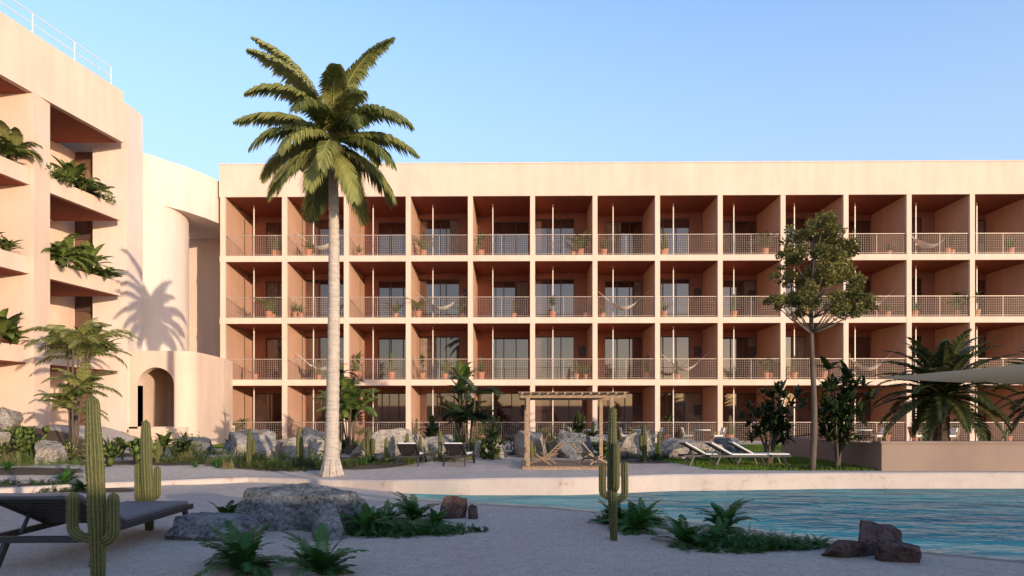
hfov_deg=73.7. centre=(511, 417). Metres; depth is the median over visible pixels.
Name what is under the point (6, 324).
terrace plant
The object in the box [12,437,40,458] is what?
prickly pear
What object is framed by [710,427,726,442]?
armchair
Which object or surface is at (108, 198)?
terrace plant
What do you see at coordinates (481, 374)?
potted plant
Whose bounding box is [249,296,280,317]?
potted plant
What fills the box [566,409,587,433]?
broadleaf plant
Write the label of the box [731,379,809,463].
frangipani tree
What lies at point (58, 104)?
terraced building
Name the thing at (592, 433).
broadleaf plant
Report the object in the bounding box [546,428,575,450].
bush
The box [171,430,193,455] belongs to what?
broadleaf plant
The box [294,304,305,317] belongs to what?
potted plant
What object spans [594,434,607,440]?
tan boulder
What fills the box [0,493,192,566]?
sun lounger
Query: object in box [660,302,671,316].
potted plant
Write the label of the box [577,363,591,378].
potted plant
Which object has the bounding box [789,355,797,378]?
potted plant
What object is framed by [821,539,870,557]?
red boulder
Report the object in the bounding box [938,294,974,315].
potted plant
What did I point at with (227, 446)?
tan boulder
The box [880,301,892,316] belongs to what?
potted plant
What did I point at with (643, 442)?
columnar cactus
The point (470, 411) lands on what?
areca palm
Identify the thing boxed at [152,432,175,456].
broadleaf plant
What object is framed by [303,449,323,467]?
bush
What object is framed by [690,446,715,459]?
bush
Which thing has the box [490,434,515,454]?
bush
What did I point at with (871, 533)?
red boulder
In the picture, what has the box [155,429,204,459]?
bush
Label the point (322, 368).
hammock
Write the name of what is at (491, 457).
agave plant
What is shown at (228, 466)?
grass tuft
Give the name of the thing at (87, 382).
areca palm
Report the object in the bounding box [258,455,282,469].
bush
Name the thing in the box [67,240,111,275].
terrace plant
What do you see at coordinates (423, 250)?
potted plant
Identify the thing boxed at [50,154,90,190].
terrace plant
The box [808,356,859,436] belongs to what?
banana plant
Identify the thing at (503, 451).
tan boulder
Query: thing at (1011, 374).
shade sail
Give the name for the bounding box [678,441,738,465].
sun lounger
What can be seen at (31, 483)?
ground cover foliage
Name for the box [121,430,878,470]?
lawn
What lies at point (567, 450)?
tan boulder
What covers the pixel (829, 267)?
slender tree
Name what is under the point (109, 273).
terrace plant
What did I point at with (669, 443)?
tan boulder
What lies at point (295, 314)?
potted plant
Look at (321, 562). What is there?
fern plant
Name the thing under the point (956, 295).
potted plant
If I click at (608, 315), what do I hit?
balcony railings
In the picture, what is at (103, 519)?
saguaro cactus
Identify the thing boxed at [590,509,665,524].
ground cover foliage
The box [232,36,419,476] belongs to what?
coconut palm
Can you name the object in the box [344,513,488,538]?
ground cover foliage
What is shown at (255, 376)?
potted plant
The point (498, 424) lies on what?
potted plant
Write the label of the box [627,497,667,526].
fern plant
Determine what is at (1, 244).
terrace plant
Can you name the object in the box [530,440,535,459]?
columnar cactus
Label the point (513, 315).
potted plant
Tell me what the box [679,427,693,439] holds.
armchair
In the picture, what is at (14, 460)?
grass tuft
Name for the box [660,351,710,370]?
hammock
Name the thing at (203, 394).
arched pavilion
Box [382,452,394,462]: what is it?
agave plant
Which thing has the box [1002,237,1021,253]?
potted plant
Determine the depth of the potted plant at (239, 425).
37.45 m
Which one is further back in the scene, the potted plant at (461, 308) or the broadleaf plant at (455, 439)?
the potted plant at (461, 308)
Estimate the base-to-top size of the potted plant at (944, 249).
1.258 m
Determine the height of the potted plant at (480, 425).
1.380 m
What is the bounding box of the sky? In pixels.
[0,0,1023,180]
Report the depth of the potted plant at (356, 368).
37.08 m
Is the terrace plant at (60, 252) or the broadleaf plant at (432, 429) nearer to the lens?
the broadleaf plant at (432, 429)
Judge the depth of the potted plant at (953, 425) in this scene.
37.08 m
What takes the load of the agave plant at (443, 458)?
on the ground at (527, 541)
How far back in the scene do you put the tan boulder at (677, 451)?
21.35 m
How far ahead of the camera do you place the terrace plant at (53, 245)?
27.68 m
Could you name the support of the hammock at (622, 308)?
hanging from the facade frame
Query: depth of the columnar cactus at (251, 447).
19.17 m
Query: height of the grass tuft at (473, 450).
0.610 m
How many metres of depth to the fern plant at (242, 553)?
7.04 m
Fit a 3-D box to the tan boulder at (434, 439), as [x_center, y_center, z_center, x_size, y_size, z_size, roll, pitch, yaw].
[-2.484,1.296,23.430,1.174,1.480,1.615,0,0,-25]
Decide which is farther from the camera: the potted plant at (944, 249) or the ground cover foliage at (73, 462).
the potted plant at (944, 249)
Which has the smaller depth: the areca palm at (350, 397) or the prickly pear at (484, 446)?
the prickly pear at (484, 446)
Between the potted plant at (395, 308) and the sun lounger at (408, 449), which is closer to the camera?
the sun lounger at (408, 449)
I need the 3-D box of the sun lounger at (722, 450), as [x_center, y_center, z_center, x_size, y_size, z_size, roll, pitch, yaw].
[6.142,0.984,18.748,1.640,0.654,0.642,0,0,-2]
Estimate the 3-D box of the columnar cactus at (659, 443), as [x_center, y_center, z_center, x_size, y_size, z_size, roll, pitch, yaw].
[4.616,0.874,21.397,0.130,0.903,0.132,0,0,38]
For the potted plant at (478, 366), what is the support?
on the ceilings and floors
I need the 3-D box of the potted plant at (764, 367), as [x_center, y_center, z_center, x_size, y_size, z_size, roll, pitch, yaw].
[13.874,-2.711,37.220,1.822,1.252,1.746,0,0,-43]
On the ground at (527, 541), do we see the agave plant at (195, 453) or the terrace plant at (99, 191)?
the agave plant at (195, 453)
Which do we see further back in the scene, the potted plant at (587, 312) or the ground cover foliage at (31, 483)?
the potted plant at (587, 312)
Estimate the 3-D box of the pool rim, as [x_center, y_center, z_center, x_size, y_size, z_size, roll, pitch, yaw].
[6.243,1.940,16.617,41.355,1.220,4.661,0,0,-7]
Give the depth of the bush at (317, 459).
18.90 m
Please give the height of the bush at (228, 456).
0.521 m
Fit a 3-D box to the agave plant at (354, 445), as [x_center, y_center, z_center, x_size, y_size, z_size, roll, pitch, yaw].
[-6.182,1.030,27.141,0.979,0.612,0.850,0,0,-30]
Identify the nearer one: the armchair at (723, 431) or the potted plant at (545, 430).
the armchair at (723, 431)
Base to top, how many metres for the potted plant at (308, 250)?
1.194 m
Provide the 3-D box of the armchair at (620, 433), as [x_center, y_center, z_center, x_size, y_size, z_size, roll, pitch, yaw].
[5.684,0.879,34.405,0.692,0.886,0.600,0,0,4]
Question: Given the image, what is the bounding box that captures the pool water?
[403,489,1023,559]
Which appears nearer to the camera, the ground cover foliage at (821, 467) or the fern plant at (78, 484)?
the fern plant at (78, 484)
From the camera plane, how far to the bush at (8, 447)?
19.49 m
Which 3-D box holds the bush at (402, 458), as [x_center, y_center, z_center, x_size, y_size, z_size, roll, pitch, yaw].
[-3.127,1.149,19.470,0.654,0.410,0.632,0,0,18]
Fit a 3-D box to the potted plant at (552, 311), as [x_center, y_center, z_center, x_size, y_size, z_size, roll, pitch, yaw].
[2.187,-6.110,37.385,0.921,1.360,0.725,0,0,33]
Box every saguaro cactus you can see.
[65,395,120,575]
[133,420,161,530]
[598,406,629,540]
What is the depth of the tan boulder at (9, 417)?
22.57 m
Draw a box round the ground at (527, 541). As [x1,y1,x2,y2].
[0,425,1023,575]
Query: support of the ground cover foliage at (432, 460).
on the ground at (527, 541)
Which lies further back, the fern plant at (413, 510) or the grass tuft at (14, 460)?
the grass tuft at (14, 460)
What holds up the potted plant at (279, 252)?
on the ceilings and floors
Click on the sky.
(475, 80)
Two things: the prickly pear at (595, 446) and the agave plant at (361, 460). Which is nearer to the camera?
the agave plant at (361, 460)
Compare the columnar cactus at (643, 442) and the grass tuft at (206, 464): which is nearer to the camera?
the grass tuft at (206, 464)
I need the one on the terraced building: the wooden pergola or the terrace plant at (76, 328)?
the terrace plant at (76, 328)
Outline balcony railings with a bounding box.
[226,233,1023,441]
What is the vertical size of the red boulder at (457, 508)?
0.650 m
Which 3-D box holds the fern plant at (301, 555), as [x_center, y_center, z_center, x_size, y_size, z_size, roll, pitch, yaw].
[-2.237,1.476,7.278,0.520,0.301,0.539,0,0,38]
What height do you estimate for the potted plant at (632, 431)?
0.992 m
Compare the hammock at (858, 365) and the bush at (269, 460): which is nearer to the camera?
the bush at (269, 460)
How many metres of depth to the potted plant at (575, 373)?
37.12 m
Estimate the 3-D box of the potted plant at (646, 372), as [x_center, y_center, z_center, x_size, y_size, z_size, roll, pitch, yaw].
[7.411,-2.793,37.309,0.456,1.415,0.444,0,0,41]
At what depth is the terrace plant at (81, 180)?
28.11 m
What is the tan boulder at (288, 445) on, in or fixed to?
on the ground at (527, 541)
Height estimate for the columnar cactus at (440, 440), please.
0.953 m
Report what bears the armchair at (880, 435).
on the ground at (527, 541)
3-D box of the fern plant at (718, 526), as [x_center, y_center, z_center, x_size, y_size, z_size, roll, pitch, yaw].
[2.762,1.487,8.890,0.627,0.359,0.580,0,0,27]
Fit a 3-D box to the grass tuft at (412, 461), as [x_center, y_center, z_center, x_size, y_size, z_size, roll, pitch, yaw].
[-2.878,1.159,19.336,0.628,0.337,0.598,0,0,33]
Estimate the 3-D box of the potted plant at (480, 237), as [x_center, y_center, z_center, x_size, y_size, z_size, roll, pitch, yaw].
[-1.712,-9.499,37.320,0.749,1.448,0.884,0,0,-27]
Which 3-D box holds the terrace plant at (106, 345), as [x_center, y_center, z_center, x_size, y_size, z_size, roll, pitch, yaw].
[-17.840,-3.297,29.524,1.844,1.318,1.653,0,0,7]
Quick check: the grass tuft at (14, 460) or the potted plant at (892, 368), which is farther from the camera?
the potted plant at (892, 368)
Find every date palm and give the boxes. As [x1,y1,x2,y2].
[866,328,1023,440]
[983,346,1023,440]
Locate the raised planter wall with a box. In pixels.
[781,437,1023,470]
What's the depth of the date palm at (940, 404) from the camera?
19.97 m
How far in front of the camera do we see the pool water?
12.83 m
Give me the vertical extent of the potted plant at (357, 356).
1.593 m
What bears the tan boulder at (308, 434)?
on the ground at (527, 541)
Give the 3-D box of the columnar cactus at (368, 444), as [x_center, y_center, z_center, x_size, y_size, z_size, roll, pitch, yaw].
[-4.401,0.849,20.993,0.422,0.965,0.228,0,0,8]
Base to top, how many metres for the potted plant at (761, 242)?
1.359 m
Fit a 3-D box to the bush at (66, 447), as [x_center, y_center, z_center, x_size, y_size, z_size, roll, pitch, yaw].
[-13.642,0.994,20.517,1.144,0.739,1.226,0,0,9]
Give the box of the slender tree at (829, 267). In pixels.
[762,210,878,469]
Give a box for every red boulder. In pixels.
[440,496,467,518]
[468,504,477,518]
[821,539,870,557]
[858,520,901,555]
[874,539,921,562]
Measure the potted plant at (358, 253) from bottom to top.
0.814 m
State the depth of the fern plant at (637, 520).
9.51 m
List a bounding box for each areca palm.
[24,317,140,443]
[33,359,121,458]
[313,376,379,454]
[441,375,504,449]
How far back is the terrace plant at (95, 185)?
28.76 m
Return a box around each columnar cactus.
[152,439,162,462]
[246,428,255,466]
[296,426,301,456]
[299,436,303,465]
[362,430,374,457]
[384,437,388,463]
[403,433,409,442]
[418,435,421,461]
[438,431,442,457]
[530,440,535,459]
[639,424,646,461]
[657,432,660,458]
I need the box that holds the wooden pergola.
[518,392,627,469]
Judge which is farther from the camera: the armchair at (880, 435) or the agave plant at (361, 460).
the armchair at (880, 435)
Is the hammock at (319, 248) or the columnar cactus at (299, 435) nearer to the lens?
the columnar cactus at (299, 435)
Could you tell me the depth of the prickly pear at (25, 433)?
21.21 m
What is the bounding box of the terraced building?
[0,0,142,432]
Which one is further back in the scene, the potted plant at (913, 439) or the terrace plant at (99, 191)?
the potted plant at (913, 439)
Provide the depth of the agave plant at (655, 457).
20.61 m
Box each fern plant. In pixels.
[49,466,85,483]
[67,477,85,490]
[194,520,291,575]
[202,524,274,561]
[207,500,239,512]
[268,522,368,575]
[280,540,316,568]
[340,503,398,535]
[376,499,409,523]
[387,492,442,520]
[416,506,455,526]
[587,499,628,523]
[596,500,664,535]
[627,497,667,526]
[650,514,710,550]
[693,498,760,534]
[704,516,741,540]
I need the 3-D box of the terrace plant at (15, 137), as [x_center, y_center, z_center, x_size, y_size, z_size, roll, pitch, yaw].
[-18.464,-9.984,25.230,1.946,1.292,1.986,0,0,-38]
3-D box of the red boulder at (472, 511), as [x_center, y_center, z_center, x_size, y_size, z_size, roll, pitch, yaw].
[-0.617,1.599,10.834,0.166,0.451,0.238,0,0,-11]
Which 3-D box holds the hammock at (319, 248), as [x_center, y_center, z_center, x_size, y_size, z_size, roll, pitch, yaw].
[-10.603,-9.848,37.836,3.050,1.156,0.840,0,0,1]
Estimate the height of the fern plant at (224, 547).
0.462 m
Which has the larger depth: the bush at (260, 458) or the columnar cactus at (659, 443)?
the columnar cactus at (659, 443)
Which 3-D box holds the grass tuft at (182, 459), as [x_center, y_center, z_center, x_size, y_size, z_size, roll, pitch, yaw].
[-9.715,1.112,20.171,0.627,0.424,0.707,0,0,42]
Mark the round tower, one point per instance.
(181, 257)
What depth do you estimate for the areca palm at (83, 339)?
24.02 m
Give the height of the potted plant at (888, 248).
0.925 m
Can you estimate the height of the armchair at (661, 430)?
0.886 m
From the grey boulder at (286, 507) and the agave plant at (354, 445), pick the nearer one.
the grey boulder at (286, 507)
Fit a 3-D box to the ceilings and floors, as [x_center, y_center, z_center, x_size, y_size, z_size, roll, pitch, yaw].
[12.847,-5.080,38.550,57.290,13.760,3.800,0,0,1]
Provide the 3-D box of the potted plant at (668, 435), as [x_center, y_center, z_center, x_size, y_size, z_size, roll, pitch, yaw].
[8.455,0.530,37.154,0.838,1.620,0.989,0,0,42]
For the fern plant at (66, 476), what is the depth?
15.56 m
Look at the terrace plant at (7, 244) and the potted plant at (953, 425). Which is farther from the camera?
the potted plant at (953, 425)
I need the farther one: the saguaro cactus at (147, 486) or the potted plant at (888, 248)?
the potted plant at (888, 248)
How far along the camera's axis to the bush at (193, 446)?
22.99 m
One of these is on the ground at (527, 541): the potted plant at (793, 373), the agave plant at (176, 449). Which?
the agave plant at (176, 449)
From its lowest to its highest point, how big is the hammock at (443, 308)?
1.156 m
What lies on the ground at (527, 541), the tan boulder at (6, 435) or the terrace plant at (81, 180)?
the tan boulder at (6, 435)
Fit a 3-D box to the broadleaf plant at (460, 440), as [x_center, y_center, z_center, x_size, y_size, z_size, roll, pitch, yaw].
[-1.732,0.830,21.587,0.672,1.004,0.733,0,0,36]
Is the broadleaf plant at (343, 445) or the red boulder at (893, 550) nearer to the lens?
the red boulder at (893, 550)
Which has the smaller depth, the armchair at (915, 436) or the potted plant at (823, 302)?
the armchair at (915, 436)
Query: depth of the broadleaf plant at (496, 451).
20.96 m
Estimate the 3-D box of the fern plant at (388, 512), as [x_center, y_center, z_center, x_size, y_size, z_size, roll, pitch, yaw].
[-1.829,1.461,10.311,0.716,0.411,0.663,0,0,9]
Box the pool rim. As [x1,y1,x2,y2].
[0,471,1023,494]
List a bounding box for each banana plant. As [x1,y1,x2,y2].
[325,367,368,442]
[439,359,484,436]
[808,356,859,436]
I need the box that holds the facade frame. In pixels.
[218,160,1023,441]
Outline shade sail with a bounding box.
[879,364,1023,383]
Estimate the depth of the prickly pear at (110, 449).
18.19 m
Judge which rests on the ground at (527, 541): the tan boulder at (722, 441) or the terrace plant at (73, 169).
the tan boulder at (722, 441)
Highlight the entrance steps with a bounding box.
[127,429,187,446]
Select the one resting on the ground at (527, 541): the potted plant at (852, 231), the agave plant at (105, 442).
the agave plant at (105, 442)
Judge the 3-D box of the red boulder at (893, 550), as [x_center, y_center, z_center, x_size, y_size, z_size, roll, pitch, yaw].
[4.345,1.590,7.667,0.478,0.441,0.363,0,0,2]
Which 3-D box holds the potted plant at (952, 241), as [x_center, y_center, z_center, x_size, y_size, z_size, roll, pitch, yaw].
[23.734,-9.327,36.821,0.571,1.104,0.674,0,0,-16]
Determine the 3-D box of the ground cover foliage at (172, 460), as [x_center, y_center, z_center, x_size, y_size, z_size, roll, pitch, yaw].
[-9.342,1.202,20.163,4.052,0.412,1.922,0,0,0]
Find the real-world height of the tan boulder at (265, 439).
1.691 m
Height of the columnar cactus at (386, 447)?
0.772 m
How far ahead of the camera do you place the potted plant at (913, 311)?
36.90 m
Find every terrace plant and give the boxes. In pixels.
[0,120,43,166]
[0,139,27,160]
[0,232,5,248]
[0,234,24,250]
[0,308,23,344]
[3,311,29,343]
[41,233,98,274]
[45,163,73,186]
[45,325,76,348]
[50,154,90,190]
[50,241,87,266]
[58,261,90,271]
[64,175,108,198]
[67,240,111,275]
[72,170,93,191]
[73,326,115,352]
[89,265,106,275]
[89,266,123,279]
[90,184,113,197]
[93,338,122,354]
[98,193,116,204]
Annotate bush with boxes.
[0,435,17,458]
[31,439,78,457]
[61,438,83,459]
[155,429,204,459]
[167,437,206,455]
[197,448,220,460]
[216,447,240,463]
[244,453,267,461]
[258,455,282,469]
[282,457,304,470]
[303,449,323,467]
[309,455,341,467]
[393,452,411,464]
[409,442,435,463]
[458,422,488,446]
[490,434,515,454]
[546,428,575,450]
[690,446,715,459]
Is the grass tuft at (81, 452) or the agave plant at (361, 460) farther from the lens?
the grass tuft at (81, 452)
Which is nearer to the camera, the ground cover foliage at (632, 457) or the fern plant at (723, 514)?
the fern plant at (723, 514)
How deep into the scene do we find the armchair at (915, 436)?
33.97 m
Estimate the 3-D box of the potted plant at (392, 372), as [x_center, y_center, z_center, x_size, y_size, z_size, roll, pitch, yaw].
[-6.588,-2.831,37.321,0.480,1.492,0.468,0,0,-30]
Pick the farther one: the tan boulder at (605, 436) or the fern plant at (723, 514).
the tan boulder at (605, 436)
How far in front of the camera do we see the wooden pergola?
17.87 m
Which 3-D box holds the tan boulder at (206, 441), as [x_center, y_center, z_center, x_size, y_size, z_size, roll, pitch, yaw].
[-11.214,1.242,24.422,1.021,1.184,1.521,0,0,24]
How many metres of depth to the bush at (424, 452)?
19.75 m
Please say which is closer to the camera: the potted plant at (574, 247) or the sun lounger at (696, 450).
the sun lounger at (696, 450)
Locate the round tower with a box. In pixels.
[143,153,219,425]
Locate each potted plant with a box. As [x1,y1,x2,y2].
[233,418,255,430]
[240,418,248,428]
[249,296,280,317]
[252,360,257,379]
[272,234,277,255]
[276,236,281,255]
[291,299,299,317]
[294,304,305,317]
[301,237,317,255]
[316,363,321,378]
[350,358,362,378]
[352,351,365,378]
[352,427,367,441]
[354,244,363,255]
[380,301,404,316]
[387,353,395,378]
[403,295,433,316]
[412,232,441,254]
[414,418,417,434]
[415,354,425,378]
[433,359,456,378]
[449,301,466,316]
[476,232,485,254]
[476,239,478,254]
[476,361,486,378]
[477,356,480,377]
[478,420,484,440]
[493,415,500,438]
[511,300,515,316]
[536,425,556,441]
[549,295,556,316]
[562,228,591,254]
[562,239,584,254]
[573,360,578,378]
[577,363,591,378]
[581,303,591,316]
[598,238,610,254]
[598,306,606,316]
[626,425,648,432]
[644,354,651,378]
[660,240,669,254]
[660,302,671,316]
[661,231,668,254]
[661,415,672,439]
[726,415,734,437]
[729,294,736,316]
[746,356,779,378]
[748,230,775,253]
[769,357,774,378]
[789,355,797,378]
[815,356,827,378]
[822,294,832,316]
[849,228,855,238]
[880,241,893,253]
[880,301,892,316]
[881,415,890,440]
[890,359,893,375]
[898,426,922,440]
[912,301,921,316]
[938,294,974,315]
[943,232,950,253]
[949,236,955,253]
[950,418,959,440]
[952,292,961,315]
[975,290,981,315]
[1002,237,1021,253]
[1004,426,1019,440]
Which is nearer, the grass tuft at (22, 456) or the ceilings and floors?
the grass tuft at (22, 456)
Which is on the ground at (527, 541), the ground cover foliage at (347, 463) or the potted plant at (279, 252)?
the ground cover foliage at (347, 463)
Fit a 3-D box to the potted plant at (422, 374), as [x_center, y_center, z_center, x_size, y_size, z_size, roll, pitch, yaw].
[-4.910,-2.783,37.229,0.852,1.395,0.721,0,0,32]
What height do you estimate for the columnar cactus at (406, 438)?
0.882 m
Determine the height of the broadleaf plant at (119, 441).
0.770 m
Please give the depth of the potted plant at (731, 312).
37.14 m
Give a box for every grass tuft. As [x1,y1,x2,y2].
[0,449,23,466]
[9,449,33,463]
[13,444,35,459]
[78,440,84,456]
[164,444,194,458]
[175,450,191,461]
[202,458,214,465]
[220,459,234,468]
[273,448,291,459]
[403,457,419,464]
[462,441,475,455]
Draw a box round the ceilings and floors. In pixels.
[227,194,1023,388]
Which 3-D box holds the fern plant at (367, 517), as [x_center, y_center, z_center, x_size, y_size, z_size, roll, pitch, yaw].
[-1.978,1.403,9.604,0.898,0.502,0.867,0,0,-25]
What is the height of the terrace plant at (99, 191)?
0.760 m
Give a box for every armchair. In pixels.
[618,427,630,443]
[650,427,664,441]
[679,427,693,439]
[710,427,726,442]
[870,427,887,441]
[907,427,926,440]
[950,427,960,440]
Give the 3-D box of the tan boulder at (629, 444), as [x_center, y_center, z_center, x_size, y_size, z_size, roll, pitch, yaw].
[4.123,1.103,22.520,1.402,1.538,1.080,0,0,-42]
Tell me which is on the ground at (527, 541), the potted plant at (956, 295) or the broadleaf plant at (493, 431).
the broadleaf plant at (493, 431)
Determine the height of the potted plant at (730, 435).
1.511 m
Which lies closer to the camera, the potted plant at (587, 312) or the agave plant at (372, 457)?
the agave plant at (372, 457)
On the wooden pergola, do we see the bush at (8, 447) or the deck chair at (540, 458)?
the deck chair at (540, 458)
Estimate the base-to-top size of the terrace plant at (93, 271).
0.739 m
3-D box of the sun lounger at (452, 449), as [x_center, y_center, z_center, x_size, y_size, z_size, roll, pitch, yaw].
[-1.482,0.994,19.146,0.642,0.654,1.640,0,0,8]
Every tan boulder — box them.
[0,407,23,432]
[0,432,10,445]
[34,440,67,464]
[178,436,214,454]
[221,429,248,454]
[231,429,276,458]
[270,437,307,457]
[301,427,324,443]
[307,439,341,460]
[350,428,417,458]
[412,434,429,456]
[425,434,456,456]
[475,439,507,457]
[514,430,547,457]
[551,430,598,458]
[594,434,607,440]
[620,428,654,456]
[661,438,723,454]
[661,447,691,459]
[714,437,745,452]
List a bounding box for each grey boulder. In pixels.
[164,512,263,540]
[235,483,368,530]
[311,503,346,541]
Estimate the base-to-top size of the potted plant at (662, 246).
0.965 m
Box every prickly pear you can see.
[4,425,49,452]
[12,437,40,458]
[104,443,123,466]
[122,437,156,462]
[473,437,503,458]
[592,440,606,459]
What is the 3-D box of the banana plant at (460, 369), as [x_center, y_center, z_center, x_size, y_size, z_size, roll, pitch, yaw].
[-1.829,-0.381,24.620,1.727,3.364,1.664,0,0,0]
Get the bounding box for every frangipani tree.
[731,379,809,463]
[793,373,881,466]
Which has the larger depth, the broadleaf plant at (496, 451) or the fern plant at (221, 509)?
the broadleaf plant at (496, 451)
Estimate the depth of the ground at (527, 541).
8.54 m
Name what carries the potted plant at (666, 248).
on the ceilings and floors
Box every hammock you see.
[294,351,343,370]
[296,232,343,250]
[414,290,464,310]
[599,292,647,310]
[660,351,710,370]
[851,350,895,370]
[912,228,956,248]
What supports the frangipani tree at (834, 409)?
on the ground at (527, 541)
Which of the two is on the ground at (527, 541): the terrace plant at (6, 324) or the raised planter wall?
the raised planter wall
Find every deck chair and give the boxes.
[530,442,565,464]
[570,442,606,464]
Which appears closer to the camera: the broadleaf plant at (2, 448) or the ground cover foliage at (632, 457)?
the broadleaf plant at (2, 448)
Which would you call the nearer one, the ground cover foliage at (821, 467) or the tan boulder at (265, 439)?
the ground cover foliage at (821, 467)
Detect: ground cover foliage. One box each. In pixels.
[0,452,105,466]
[0,476,85,492]
[152,452,253,463]
[199,454,403,471]
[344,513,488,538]
[347,455,462,461]
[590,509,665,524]
[620,452,716,459]
[679,525,830,553]
[767,462,845,470]
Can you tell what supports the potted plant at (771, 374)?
on the ceilings and floors
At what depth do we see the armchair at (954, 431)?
33.74 m
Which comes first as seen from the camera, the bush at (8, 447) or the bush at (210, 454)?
the bush at (8, 447)
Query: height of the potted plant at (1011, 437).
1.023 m
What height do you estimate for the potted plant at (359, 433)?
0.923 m
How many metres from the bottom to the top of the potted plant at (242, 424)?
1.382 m
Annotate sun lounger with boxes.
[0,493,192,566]
[395,443,426,466]
[442,443,474,465]
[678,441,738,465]
[705,442,768,465]
[727,441,791,465]
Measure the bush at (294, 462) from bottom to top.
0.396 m
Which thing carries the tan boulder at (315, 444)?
on the ground at (527, 541)
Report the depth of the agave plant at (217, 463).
18.70 m
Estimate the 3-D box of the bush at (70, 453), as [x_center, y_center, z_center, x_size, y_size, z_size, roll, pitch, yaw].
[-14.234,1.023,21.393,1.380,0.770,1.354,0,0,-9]
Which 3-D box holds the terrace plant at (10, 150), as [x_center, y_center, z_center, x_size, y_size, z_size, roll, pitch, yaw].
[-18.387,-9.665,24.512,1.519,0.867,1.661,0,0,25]
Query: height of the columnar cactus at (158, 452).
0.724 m
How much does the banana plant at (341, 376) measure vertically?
3.556 m
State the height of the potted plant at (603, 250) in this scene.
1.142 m
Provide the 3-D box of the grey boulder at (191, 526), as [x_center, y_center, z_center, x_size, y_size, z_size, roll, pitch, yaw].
[-3.973,1.582,9.122,1.241,0.594,0.669,0,0,6]
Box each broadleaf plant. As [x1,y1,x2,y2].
[0,442,12,456]
[113,437,132,459]
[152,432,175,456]
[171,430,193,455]
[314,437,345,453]
[341,439,347,453]
[418,412,444,437]
[448,434,467,446]
[452,428,466,455]
[482,418,503,439]
[489,446,502,459]
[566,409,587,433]
[582,421,598,436]
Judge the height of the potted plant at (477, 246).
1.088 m
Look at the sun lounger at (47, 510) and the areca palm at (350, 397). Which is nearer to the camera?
the sun lounger at (47, 510)
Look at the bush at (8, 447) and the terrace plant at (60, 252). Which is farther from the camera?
the terrace plant at (60, 252)
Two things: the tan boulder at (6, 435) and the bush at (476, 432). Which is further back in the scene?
the bush at (476, 432)
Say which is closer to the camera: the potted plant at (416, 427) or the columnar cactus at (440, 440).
the columnar cactus at (440, 440)
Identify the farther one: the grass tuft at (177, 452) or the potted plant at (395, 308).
the potted plant at (395, 308)
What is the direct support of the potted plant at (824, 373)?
on the ceilings and floors
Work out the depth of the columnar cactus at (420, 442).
20.16 m
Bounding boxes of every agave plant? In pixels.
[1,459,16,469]
[103,435,126,453]
[166,440,193,456]
[189,449,206,459]
[208,456,223,467]
[351,438,359,449]
[353,456,366,464]
[369,452,378,462]
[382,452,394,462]
[436,452,453,461]
[486,453,497,459]
[651,451,660,460]
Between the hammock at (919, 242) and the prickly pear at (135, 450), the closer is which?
the prickly pear at (135, 450)
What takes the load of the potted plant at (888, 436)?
on the ground at (527, 541)
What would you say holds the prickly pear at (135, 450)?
on the ground at (527, 541)
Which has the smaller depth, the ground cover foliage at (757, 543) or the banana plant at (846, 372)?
the ground cover foliage at (757, 543)
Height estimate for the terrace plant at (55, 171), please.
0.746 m
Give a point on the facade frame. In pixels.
(971, 179)
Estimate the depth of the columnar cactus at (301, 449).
19.35 m
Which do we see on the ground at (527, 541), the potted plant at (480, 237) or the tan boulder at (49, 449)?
the tan boulder at (49, 449)
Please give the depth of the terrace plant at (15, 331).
25.20 m
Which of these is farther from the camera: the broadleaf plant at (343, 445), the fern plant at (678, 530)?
the broadleaf plant at (343, 445)
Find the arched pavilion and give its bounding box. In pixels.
[128,351,234,443]
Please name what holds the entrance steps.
on the ground at (527, 541)
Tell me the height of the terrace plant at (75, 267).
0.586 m
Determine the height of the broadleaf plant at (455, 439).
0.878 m
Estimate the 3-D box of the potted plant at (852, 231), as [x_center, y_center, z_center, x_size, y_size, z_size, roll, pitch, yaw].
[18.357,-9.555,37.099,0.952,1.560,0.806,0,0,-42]
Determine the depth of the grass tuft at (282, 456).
21.32 m
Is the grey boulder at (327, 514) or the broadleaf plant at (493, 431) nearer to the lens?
the grey boulder at (327, 514)
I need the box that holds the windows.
[252,202,985,439]
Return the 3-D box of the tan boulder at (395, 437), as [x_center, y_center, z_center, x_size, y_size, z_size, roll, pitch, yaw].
[-4.138,1.091,22.241,2.251,1.541,1.326,0,0,-10]
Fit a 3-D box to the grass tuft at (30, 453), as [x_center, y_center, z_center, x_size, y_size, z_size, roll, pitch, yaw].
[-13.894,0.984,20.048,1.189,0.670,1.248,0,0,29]
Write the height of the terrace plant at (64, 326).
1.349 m
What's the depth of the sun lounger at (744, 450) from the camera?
18.69 m
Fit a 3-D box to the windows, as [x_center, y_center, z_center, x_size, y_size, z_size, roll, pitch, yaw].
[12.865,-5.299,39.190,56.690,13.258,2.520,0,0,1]
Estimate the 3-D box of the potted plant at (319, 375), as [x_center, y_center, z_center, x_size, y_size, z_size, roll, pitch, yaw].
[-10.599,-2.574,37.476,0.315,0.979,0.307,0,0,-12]

